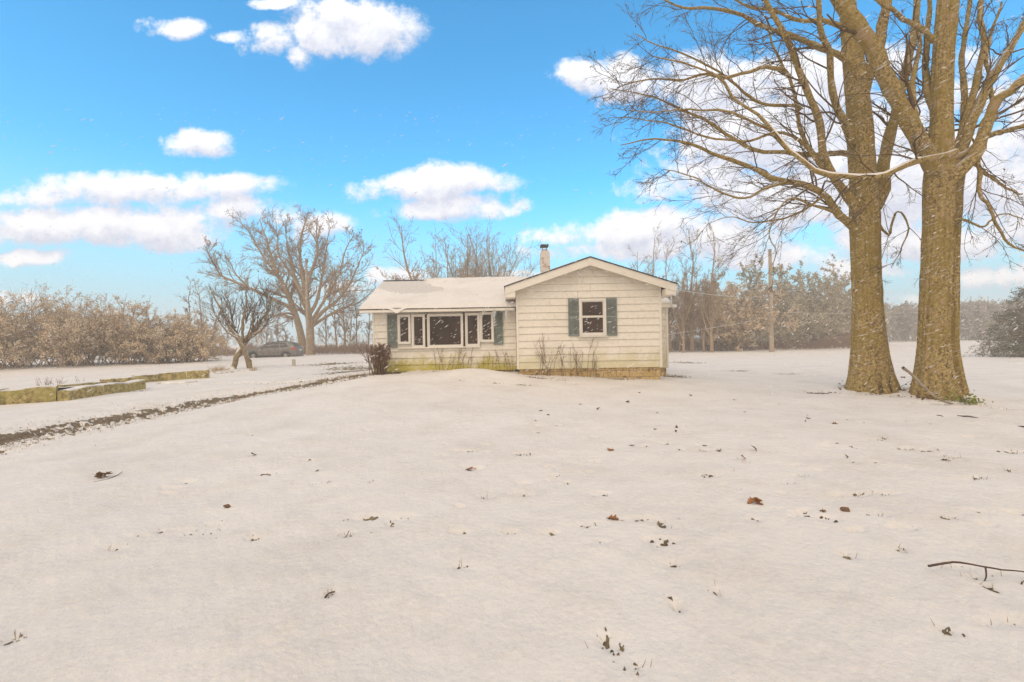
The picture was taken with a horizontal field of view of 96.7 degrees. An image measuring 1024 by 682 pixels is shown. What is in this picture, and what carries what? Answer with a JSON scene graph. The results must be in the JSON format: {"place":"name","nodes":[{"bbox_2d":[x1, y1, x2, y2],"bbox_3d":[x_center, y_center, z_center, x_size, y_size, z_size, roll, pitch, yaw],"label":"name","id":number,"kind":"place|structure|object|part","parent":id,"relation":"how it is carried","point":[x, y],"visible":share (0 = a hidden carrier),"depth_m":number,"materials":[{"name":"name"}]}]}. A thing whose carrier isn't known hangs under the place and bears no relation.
{"place":"outdoors","nodes":[
{"label":"outdoors","id":0,"kind":"place"},
{"bbox_2d":[0,335,1023,681],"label":"snow ground","id":1,"kind":"structure","parent":0,"point":[184,597],"depth_m":3.56,"materials":[{"name":"white snow"}]},
{"bbox_2d":[10,386,75,388],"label":"snow bank","id":2,"kind":"structure","parent":1,"relation":"on","point":[58,387],"depth_m":14.44,"materials":[{"name":"white snow"}]},
{"bbox_2d":[210,339,372,355],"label":"ditch brush","id":3,"kind":"object","parent":1,"relation":"on","point":[331,348],"visible":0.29,"depth_m":49.56,"materials":[{"name":"brown plant"}]},
{"bbox_2d":[37,333,695,345],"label":"distant wood","id":4,"kind":"object","parent":1,"relation":"on","point":[281,338],"visible":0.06,"depth_m":198.70,"materials":[{"name":"brown plant"}]},
{"bbox_2d":[359,244,677,379],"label":"house","id":5,"kind":"structure","parent":1,"relation":"on","point":[493,291],"depth_m":13.82,"materials":[{"name":"beige wood"}]},
{"bbox_2d":[397,315,410,343],"bbox_3d":[-3.390,-0.365,14.320,0.410,0.926,0.072,-1,0,0],"label":"window","id":6,"kind":"structure","parent":5,"relation":"in","point":[402,327],"depth_m":14.34,"materials":[{"name":"white glass"}]},
{"bbox_2d":[411,314,424,346],"bbox_3d":[-2.945,-0.315,14.320,0.423,1.050,0.072,-1,0,0],"label":"window","id":7,"kind":"structure","parent":5,"relation":"in","point":[417,320],"depth_m":14.34,"materials":[{"name":"white glass"}]},
{"bbox_2d":[427,313,462,346],"bbox_3d":[-2.099,-0.332,14.320,1.126,1.049,0.072,-1,0,0],"label":"window","id":8,"kind":"structure","parent":5,"relation":"in","point":[436,330],"depth_m":14.34,"materials":[{"name":"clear glass"}]},
{"bbox_2d":[465,313,479,345],"bbox_3d":[-1.242,-0.360,14.320,0.457,1.049,0.072,-1,0,0],"label":"window","id":9,"kind":"structure","parent":5,"relation":"in","point":[470,322],"depth_m":14.34,"materials":[{"name":"white glass"}]},
{"bbox_2d":[480,312,493,341],"bbox_3d":[-0.793,-0.438,14.320,0.432,0.937,0.072,-1,0,0],"label":"window","id":10,"kind":"structure","parent":5,"relation":"in","point":[486,318],"depth_m":14.34,"materials":[{"name":"white glass"}]},
{"bbox_2d":[578,298,607,336],"bbox_3d":[2.434,-0.699,13.710,0.872,1.153,0.112,-1,0,0],"label":"window","id":11,"kind":"structure","parent":5,"relation":"in","point":[586,309],"depth_m":13.76,"materials":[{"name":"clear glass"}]},
{"bbox_2d":[608,514,623,520],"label":"fallen leaf","id":12,"kind":"object","parent":1,"relation":"on","point":[612,517],"visible":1,"depth_m":3.69,"materials":[{"name":"brown plant"}]},
{"bbox_2d":[628,244,660,275],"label":"bare tree","id":13,"kind":"object","parent":1,"relation":"on","point":[641,263],"visible":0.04,"depth_m":42.92,"materials":[{"name":"brown plant"}]},
{"bbox_2d":[666,249,700,352],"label":"bare tree","id":14,"kind":"object","parent":1,"relation":"on","point":[684,318],"visible":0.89,"depth_m":45.09,"materials":[{"name":"brown plant"}]},
{"bbox_2d":[672,225,707,351],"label":"bare tree","id":15,"kind":"object","parent":1,"relation":"on","point":[691,336],"visible":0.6,"depth_m":46.39,"materials":[{"name":"brown plant"}]},
{"bbox_2d":[686,217,738,352],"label":"bare tree","id":16,"kind":"object","parent":1,"relation":"on","point":[709,306],"visible":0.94,"depth_m":43.47,"materials":[{"name":"brown plant"}]},
{"bbox_2d":[747,496,757,503],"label":"fallen leaf","id":17,"kind":"object","parent":1,"relation":"on","point":[750,500],"visible":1,"depth_m":3.92,"materials":[{"name":"brown plant"}]},
{"bbox_2d":[668,330,850,351],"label":"ditch brush","id":18,"kind":"object","parent":1,"relation":"on","point":[827,343],"visible":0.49,"depth_m":50.85,"materials":[{"name":"brown plant"}]},
{"bbox_2d":[840,507,849,511],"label":"fallen leaf","id":19,"kind":"object","parent":1,"relation":"on","point":[845,509],"visible":1,"depth_m":3.69,"materials":[{"name":"brown plant"}]},
{"bbox_2d":[753,296,1023,342],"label":"wood","id":20,"kind":"object","parent":1,"relation":"on","point":[903,325],"visible":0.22,"depth_m":80.74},
{"bbox_2d":[901,366,953,403],"bbox_3d":[8.350,0.901,9.060,1.081,0.805,0.246,-1,0,0],"label":"leaning stick","id":21,"kind":"object","parent":1,"relation":"on","point":[919,381],"visible":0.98,"depth_m":9.08,"materials":[{"name":"brown wood"}]},
{"bbox_2d":[927,561,1023,584],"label":"fallen branch","id":22,"kind":"object","parent":1,"relation":"on","point":[948,562],"visible":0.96,"depth_m":2.69,"materials":[{"name":"brown plant"}]},
{"bbox_2d":[962,286,1023,357],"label":"spruce tree","id":23,"kind":"object","parent":1,"relation":"on","point":[1016,348],"visible":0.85,"depth_m":26.74,"materials":[{"name":"plant"}]},
{"bbox_2d":[0,0,1023,404],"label":"falling snow","id":24,"kind":"structure","parent":0,"point":[600,262],"depth_m":8.67,"materials":[{"name":"white snow"}]},
{"bbox_2d":[0,361,1023,675],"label":"soil ground","id":25,"kind":"structure","parent":0,"point":[144,415],"depth_m":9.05,"materials":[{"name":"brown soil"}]},
{"bbox_2d":[0,282,77,368],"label":"overgrown shrub","id":26,"kind":"object","parent":25,"relation":"on","point":[6,330],"visible":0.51,"depth_m":27.87,"materials":[{"name":"beige plant"}]},
{"bbox_2d":[36,377,51,385],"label":"dead tuft","id":27,"kind":"object","parent":25,"relation":"on","point":[45,382],"visible":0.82,"depth_m":17.03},
{"bbox_2d":[0,281,107,369],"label":"overgrown shrub","id":28,"kind":"object","parent":25,"relation":"on","point":[14,356],"visible":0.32,"depth_m":28.21,"materials":[{"name":"brown plant"}]},
{"bbox_2d":[0,379,145,404],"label":"block wall","id":29,"kind":"structure","parent":25,"relation":"on","point":[37,394],"depth_m":12.07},
{"bbox_2d":[0,285,150,367],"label":"overgrown shrub","id":30,"kind":"object","parent":25,"relation":"on","point":[74,313],"visible":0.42,"depth_m":28.05,"materials":[{"name":"beige plant"}]},
{"bbox_2d":[1,294,173,366],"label":"overgrown shrub","id":31,"kind":"object","parent":25,"relation":"on","point":[88,338],"visible":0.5,"depth_m":28.56,"materials":[{"name":"brown plant"}]},
{"bbox_2d":[11,293,223,365],"bbox_3d":[-26.169,-0.568,30.968,7.539,5.264,10.856,-1,0,39],"label":"overgrown shrub","id":32,"kind":"object","parent":25,"relation":"on","point":[119,328],"visible":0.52,"depth_m":29.48,"materials":[{"name":"beige plant"}]},
{"bbox_2d":[57,369,209,388],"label":"block wall","id":33,"kind":"structure","parent":25,"relation":"on","point":[173,375],"depth_m":18.72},
{"bbox_2d":[99,307,227,363],"bbox_3d":[-24.890,-0.228,32.600,8.212,4.237,7.984,-1,0,21],"label":"overgrown shrub","id":34,"kind":"object","parent":25,"relation":"on","point":[159,334],"visible":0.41,"depth_m":30.36,"materials":[{"name":"brown plant"}]},
{"bbox_2d":[112,314,231,363],"bbox_3d":[-23.238,-0.068,31.215,6.822,3.464,9.097,-1,0,-28],"label":"overgrown shrub","id":35,"kind":"object","parent":25,"relation":"on","point":[197,340],"visible":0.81,"depth_m":30.69,"materials":[{"name":"beige plant"}]},
{"bbox_2d":[157,381,197,383],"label":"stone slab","id":36,"kind":"structure","parent":25,"relation":"on","point":[172,382],"depth_m":17.36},
{"bbox_2d":[168,277,198,326],"bbox_3d":[-26.746,-1.807,37.449,1.896,7.194,2.702,-1,0,0],"label":"bare tree","id":37,"kind":"object","parent":25,"relation":"on","point":[186,309],"visible":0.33,"depth_m":37.56,"materials":[{"name":"brown plant"}]},
{"bbox_2d":[192,282,215,335],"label":"bare tree","id":38,"kind":"object","parent":25,"relation":"on","point":[200,313],"visible":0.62,"depth_m":42.41,"materials":[{"name":"brown plant"}]},
{"bbox_2d":[209,365,230,370],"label":"grass clump","id":39,"kind":"object","parent":25,"relation":"on","point":[220,369],"visible":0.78,"depth_m":23.41,"materials":[{"name":"plant"}]},
{"bbox_2d":[211,287,229,336],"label":"bare tree","id":40,"kind":"object","parent":25,"relation":"on","point":[215,323],"visible":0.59,"depth_m":44.33,"materials":[{"name":"brown plant"}]},
{"bbox_2d":[219,299,236,355],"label":"bare tree","id":41,"kind":"object","parent":25,"relation":"on","point":[227,338],"visible":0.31,"depth_m":46.04,"materials":[{"name":"brown plant"}]},
{"bbox_2d":[197,274,292,368],"bbox_3d":[-14.279,-0.987,24.015,4.760,5.348,3.112,-1,0,0],"label":"apple tree","id":42,"kind":"object","parent":25,"relation":"on","point":[242,341],"visible":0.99,"depth_m":24.18,"materials":[{"name":"brown plant"}]},
{"bbox_2d":[191,207,305,353],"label":"spreading tree","id":43,"kind":"object","parent":25,"relation":"on","point":[298,325],"visible":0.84,"depth_m":48.73,"materials":[{"name":"brown plant"}]},
{"bbox_2d":[258,314,274,342],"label":"bare tree","id":44,"kind":"object","parent":25,"relation":"on","point":[266,333],"visible":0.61,"depth_m":58.23,"materials":[{"name":"brown plant"}]},
{"bbox_2d":[246,341,303,357],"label":"parked car","id":45,"kind":"object","parent":25,"relation":"on","point":[274,349],"visible":0.94,"depth_m":40.67,"materials":[{"name":"paint"}]},
{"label":"side window","id":46,"kind":"part","parent":45,"relation":"part of","materials":[{"name":"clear glass"}]},
{"bbox_2d":[272,307,283,340],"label":"bare tree","id":47,"kind":"object","parent":25,"relation":"on","point":[276,331],"visible":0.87,"depth_m":59.91,"materials":[{"name":"brown plant"}]},
{"bbox_2d":[271,313,291,340],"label":"bare tree","id":48,"kind":"object","parent":25,"relation":"on","point":[286,336],"visible":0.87,"depth_m":60.00,"materials":[{"name":"brown plant"}]},
{"bbox_2d":[305,259,308,354],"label":"utility pole","id":49,"kind":"object","parent":25,"relation":"on","point":[307,321],"visible":0.98,"depth_m":44.90,"materials":[{"name":"brown wood"}]},
{"bbox_2d":[252,204,378,354],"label":"spreading tree","id":50,"kind":"object","parent":25,"relation":"on","point":[344,292],"visible":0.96,"depth_m":46.42,"materials":[{"name":"brown plant"}]},
{"bbox_2d":[314,293,331,343],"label":"bare tree","id":51,"kind":"object","parent":25,"relation":"on","point":[326,332],"visible":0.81,"depth_m":55.81,"materials":[{"name":"brown plant"}]},
{"bbox_2d":[327,283,346,352],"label":"bare tree","id":52,"kind":"object","parent":25,"relation":"on","point":[335,322],"visible":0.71,"depth_m":53.89,"materials":[{"name":"brown plant"}]},
{"bbox_2d":[336,265,355,347],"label":"bare tree","id":53,"kind":"object","parent":25,"relation":"on","point":[340,335],"visible":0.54,"depth_m":56.96,"materials":[{"name":"brown plant"}]},
{"bbox_2d":[342,305,356,351],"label":"bare tree","id":54,"kind":"object","parent":25,"relation":"on","point":[350,336],"visible":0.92,"depth_m":50.18,"materials":[{"name":"brown plant"}]},
{"bbox_2d":[343,286,363,348],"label":"bare tree","id":55,"kind":"object","parent":25,"relation":"on","point":[357,327],"visible":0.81,"depth_m":52.08,"materials":[{"name":"brown plant"}]},
{"bbox_2d":[360,297,371,345],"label":"bare tree","id":56,"kind":"object","parent":25,"relation":"on","point":[368,326],"visible":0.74,"depth_m":54.94,"materials":[{"name":"brown plant"}]},
{"bbox_2d":[358,342,391,374],"bbox_3d":[-4.060,0.545,13.786,0.905,1.090,0.840,-1,0,33],"label":"clipped bush","id":57,"kind":"object","parent":25,"relation":"on","point":[378,364],"visible":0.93,"depth_m":13.67,"materials":[{"name":"brown plant"}]},
{"bbox_2d":[376,209,433,279],"bbox_3d":[-9.254,-4.800,40.208,5.286,12.654,5.380,-1,0,14],"label":"bare tree","id":58,"kind":"object","parent":25,"relation":"on","point":[407,270],"visible":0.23,"depth_m":39.61,"materials":[{"name":"brown plant"}]},
{"bbox_2d":[419,231,447,277],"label":"bare tree","id":59,"kind":"object","parent":25,"relation":"on","point":[440,267],"visible":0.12,"depth_m":42.44,"materials":[{"name":"brown plant"}]},
{"bbox_2d":[432,348,473,369],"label":"dead weeds","id":60,"kind":"object","parent":25,"relation":"on","point":[471,358],"visible":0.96,"depth_m":14.29,"materials":[{"name":"brown plant"}]},
{"bbox_2d":[423,225,497,278],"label":"bare tree","id":61,"kind":"object","parent":25,"relation":"on","point":[430,269],"visible":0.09,"depth_m":41.36,"materials":[{"name":"brown plant"}]},
{"bbox_2d":[416,235,505,277],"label":"bare tree","id":62,"kind":"object","parent":25,"relation":"on","point":[451,263],"visible":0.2,"depth_m":44.51,"materials":[{"name":"brown plant"}]},
{"bbox_2d":[437,221,487,277],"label":"bare tree","id":63,"kind":"object","parent":25,"relation":"on","point":[465,264],"visible":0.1,"depth_m":44.22,"materials":[{"name":"brown plant"}]},
{"bbox_2d":[442,217,503,276],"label":"bare tree","id":64,"kind":"object","parent":25,"relation":"on","point":[475,254],"visible":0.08,"depth_m":46.56,"materials":[{"name":"brown plant"}]},
{"bbox_2d":[435,223,515,277],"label":"bare tree","id":65,"kind":"object","parent":25,"relation":"on","point":[500,266],"visible":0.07,"depth_m":44.81,"materials":[{"name":"brown plant"}]},
{"bbox_2d":[430,232,541,278],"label":"bare tree","id":66,"kind":"object","parent":25,"relation":"on","point":[506,255],"visible":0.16,"depth_m":48.44,"materials":[{"name":"brown plant"}]},
{"bbox_2d":[447,228,529,277],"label":"bare tree","id":67,"kind":"object","parent":25,"relation":"on","point":[471,242],"visible":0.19,"depth_m":44.39,"materials":[{"name":"brown plant"}]},
{"bbox_2d":[476,349,513,371],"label":"dead weeds","id":68,"kind":"object","parent":25,"relation":"on","point":[498,361],"visible":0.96,"depth_m":14.28,"materials":[{"name":"brown plant"}]},
{"bbox_2d":[479,217,528,276],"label":"bare tree","id":69,"kind":"object","parent":25,"relation":"on","point":[494,254],"visible":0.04,"depth_m":49.22,"materials":[{"name":"brown plant"}]},
{"bbox_2d":[479,234,539,276],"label":"bare tree","id":70,"kind":"object","parent":25,"relation":"on","point":[528,273],"visible":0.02,"depth_m":50.17,"materials":[{"name":"brown plant"}]},
{"bbox_2d":[532,334,561,375],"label":"dead weeds","id":71,"kind":"object","parent":25,"relation":"on","point":[542,359],"visible":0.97,"depth_m":13.69,"materials":[{"name":"brown plant"}]},
{"bbox_2d":[558,345,582,376],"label":"dead weeds","id":72,"kind":"object","parent":25,"relation":"on","point":[576,363],"visible":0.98,"depth_m":13.70,"materials":[{"name":"brown plant"}]},
{"bbox_2d":[572,339,598,377],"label":"dead weeds","id":73,"kind":"object","parent":25,"relation":"on","point":[595,363],"visible":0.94,"depth_m":13.71,"materials":[{"name":"brown plant"}]},
{"bbox_2d":[642,219,664,277],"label":"bare tree","id":74,"kind":"object","parent":25,"relation":"on","point":[655,252],"visible":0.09,"depth_m":46.29,"materials":[{"name":"brown plant"}]},
{"bbox_2d":[647,234,689,351],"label":"bare tree","id":75,"kind":"object","parent":25,"relation":"on","point":[671,318],"visible":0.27,"depth_m":47.84,"materials":[{"name":"brown plant"}]},
{"bbox_2d":[669,289,698,351],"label":"bare tree","id":76,"kind":"object","parent":25,"relation":"on","point":[679,339],"visible":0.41,"depth_m":47.90,"materials":[{"name":"brown plant"}]},
{"bbox_2d":[692,270,716,351],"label":"bare tree","id":77,"kind":"object","parent":25,"relation":"on","point":[701,325],"visible":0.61,"depth_m":44.98,"materials":[{"name":"brown plant"}]},
{"bbox_2d":[669,280,801,351],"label":"domed tree","id":78,"kind":"object","parent":25,"relation":"on","point":[724,321],"visible":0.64,"depth_m":46.59,"materials":[{"name":"beige plant"}]},
{"bbox_2d":[579,0,925,393],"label":"shade tree","id":79,"kind":"object","parent":25,"relation":"on","point":[869,287],"visible":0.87,"depth_m":10.89,"materials":[{"name":"brown plant"}]},
{"bbox_2d":[681,253,851,350],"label":"domed tree","id":80,"kind":"object","parent":25,"relation":"on","point":[797,297],"visible":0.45,"depth_m":48.00,"materials":[{"name":"brown plant"}]},
{"bbox_2d":[768,249,773,351],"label":"utility pole","id":81,"kind":"object","parent":25,"relation":"on","point":[771,338],"visible":0.87,"depth_m":42.86,"materials":[{"name":"wood"}]},
{"bbox_2d":[668,315,772,334],"bbox_3d":[16.035,-1.358,32.351,0.022,1.824,27.016,-1,0,39],"label":"power line","id":82,"kind":"object","parent":81,"relation":"attached to","point":[714,327],"visible":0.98,"depth_m":27.35,"materials":[{"name":"metal"}]},
{"bbox_2d":[677,289,768,296],"bbox_3d":[15.008,-3.068,29.201,0.029,2.290,33.167,-1,0,35],"label":"power line","id":83,"kind":"object","parent":81,"relation":"attached to","point":[712,294],"visible":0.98,"depth_m":20.21,"materials":[{"name":"metal"}]},
{"bbox_2d":[792,309,999,313],"bbox_3d":[33.259,-2.593,36.399,21.408,0.657,0.025,-1,0,37],"label":"power line","id":84,"kind":"object","parent":81,"relation":"attached to","point":[850,313],"visible":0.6,"depth_m":39.59,"materials":[{"name":"metal"}]},
{"bbox_2d":[594,0,1023,399],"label":"shade tree","id":85,"kind":"object","parent":25,"relation":"on","point":[937,148],"visible":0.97,"depth_m":9.74,"materials":[{"name":"beige plant"}]},
{"bbox_2d":[754,260,897,346],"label":"domed tree","id":86,"kind":"object","parent":25,"relation":"on","point":[818,300],"visible":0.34,"depth_m":56.01,"materials":[{"name":"brown plant"}]},
{"bbox_2d":[779,292,887,341],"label":"domed tree","id":87,"kind":"object","parent":25,"relation":"on","point":[846,317],"visible":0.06,"depth_m":59.81,"materials":[{"name":"brown plant"}]},
{"bbox_2d":[881,375,898,393],"bbox_3d":[8.732,1.074,10.480,0.365,0.581,0.199,-1,0,0],"label":"tree stub","id":88,"kind":"object","parent":25,"relation":"on","point":[886,389],"visible":0.69,"depth_m":10.47,"materials":[{"name":"beige plant"}]},
{"bbox_2d":[871,376,910,390],"bbox_3d":[8.952,1.029,10.668,1.066,0.399,0.487,-1,0,0],"label":"root plant","id":89,"kind":"object","parent":25,"relation":"on","point":[899,386],"visible":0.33,"depth_m":10.62,"materials":[{"name":"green plant"}]},
{"bbox_2d":[910,393,947,399],"bbox_3d":[8.909,1.210,9.680,0.744,0.250,0.512,-1,0,-32],"label":"root plant","id":90,"kind":"object","parent":25,"relation":"on","point":[917,396],"visible":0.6,"depth_m":9.65,"materials":[{"name":"green plant"}]},
{"bbox_2d":[939,390,992,402],"bbox_3d":[9.096,1.114,9.174,0.880,0.378,0.778,-1,0,-38],"label":"root plant","id":91,"kind":"object","parent":25,"relation":"on","point":[960,399],"visible":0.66,"depth_m":9.19,"materials":[{"name":"green plant"}]},
{"bbox_2d":[964,398,985,404],"bbox_3d":[9.069,1.215,8.990,0.411,0.194,0.257,-1,0,0],"label":"root plant","id":92,"kind":"object","parent":25,"relation":"on","point":[974,402],"visible":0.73,"depth_m":8.96,"materials":[{"name":"green plant"}]},
{"bbox_2d":[0,0,1023,345],"label":"sky","id":93,"kind":"structure","parent":0,"point":[309,65],"materials":[{"name":"blue"}]}
]}

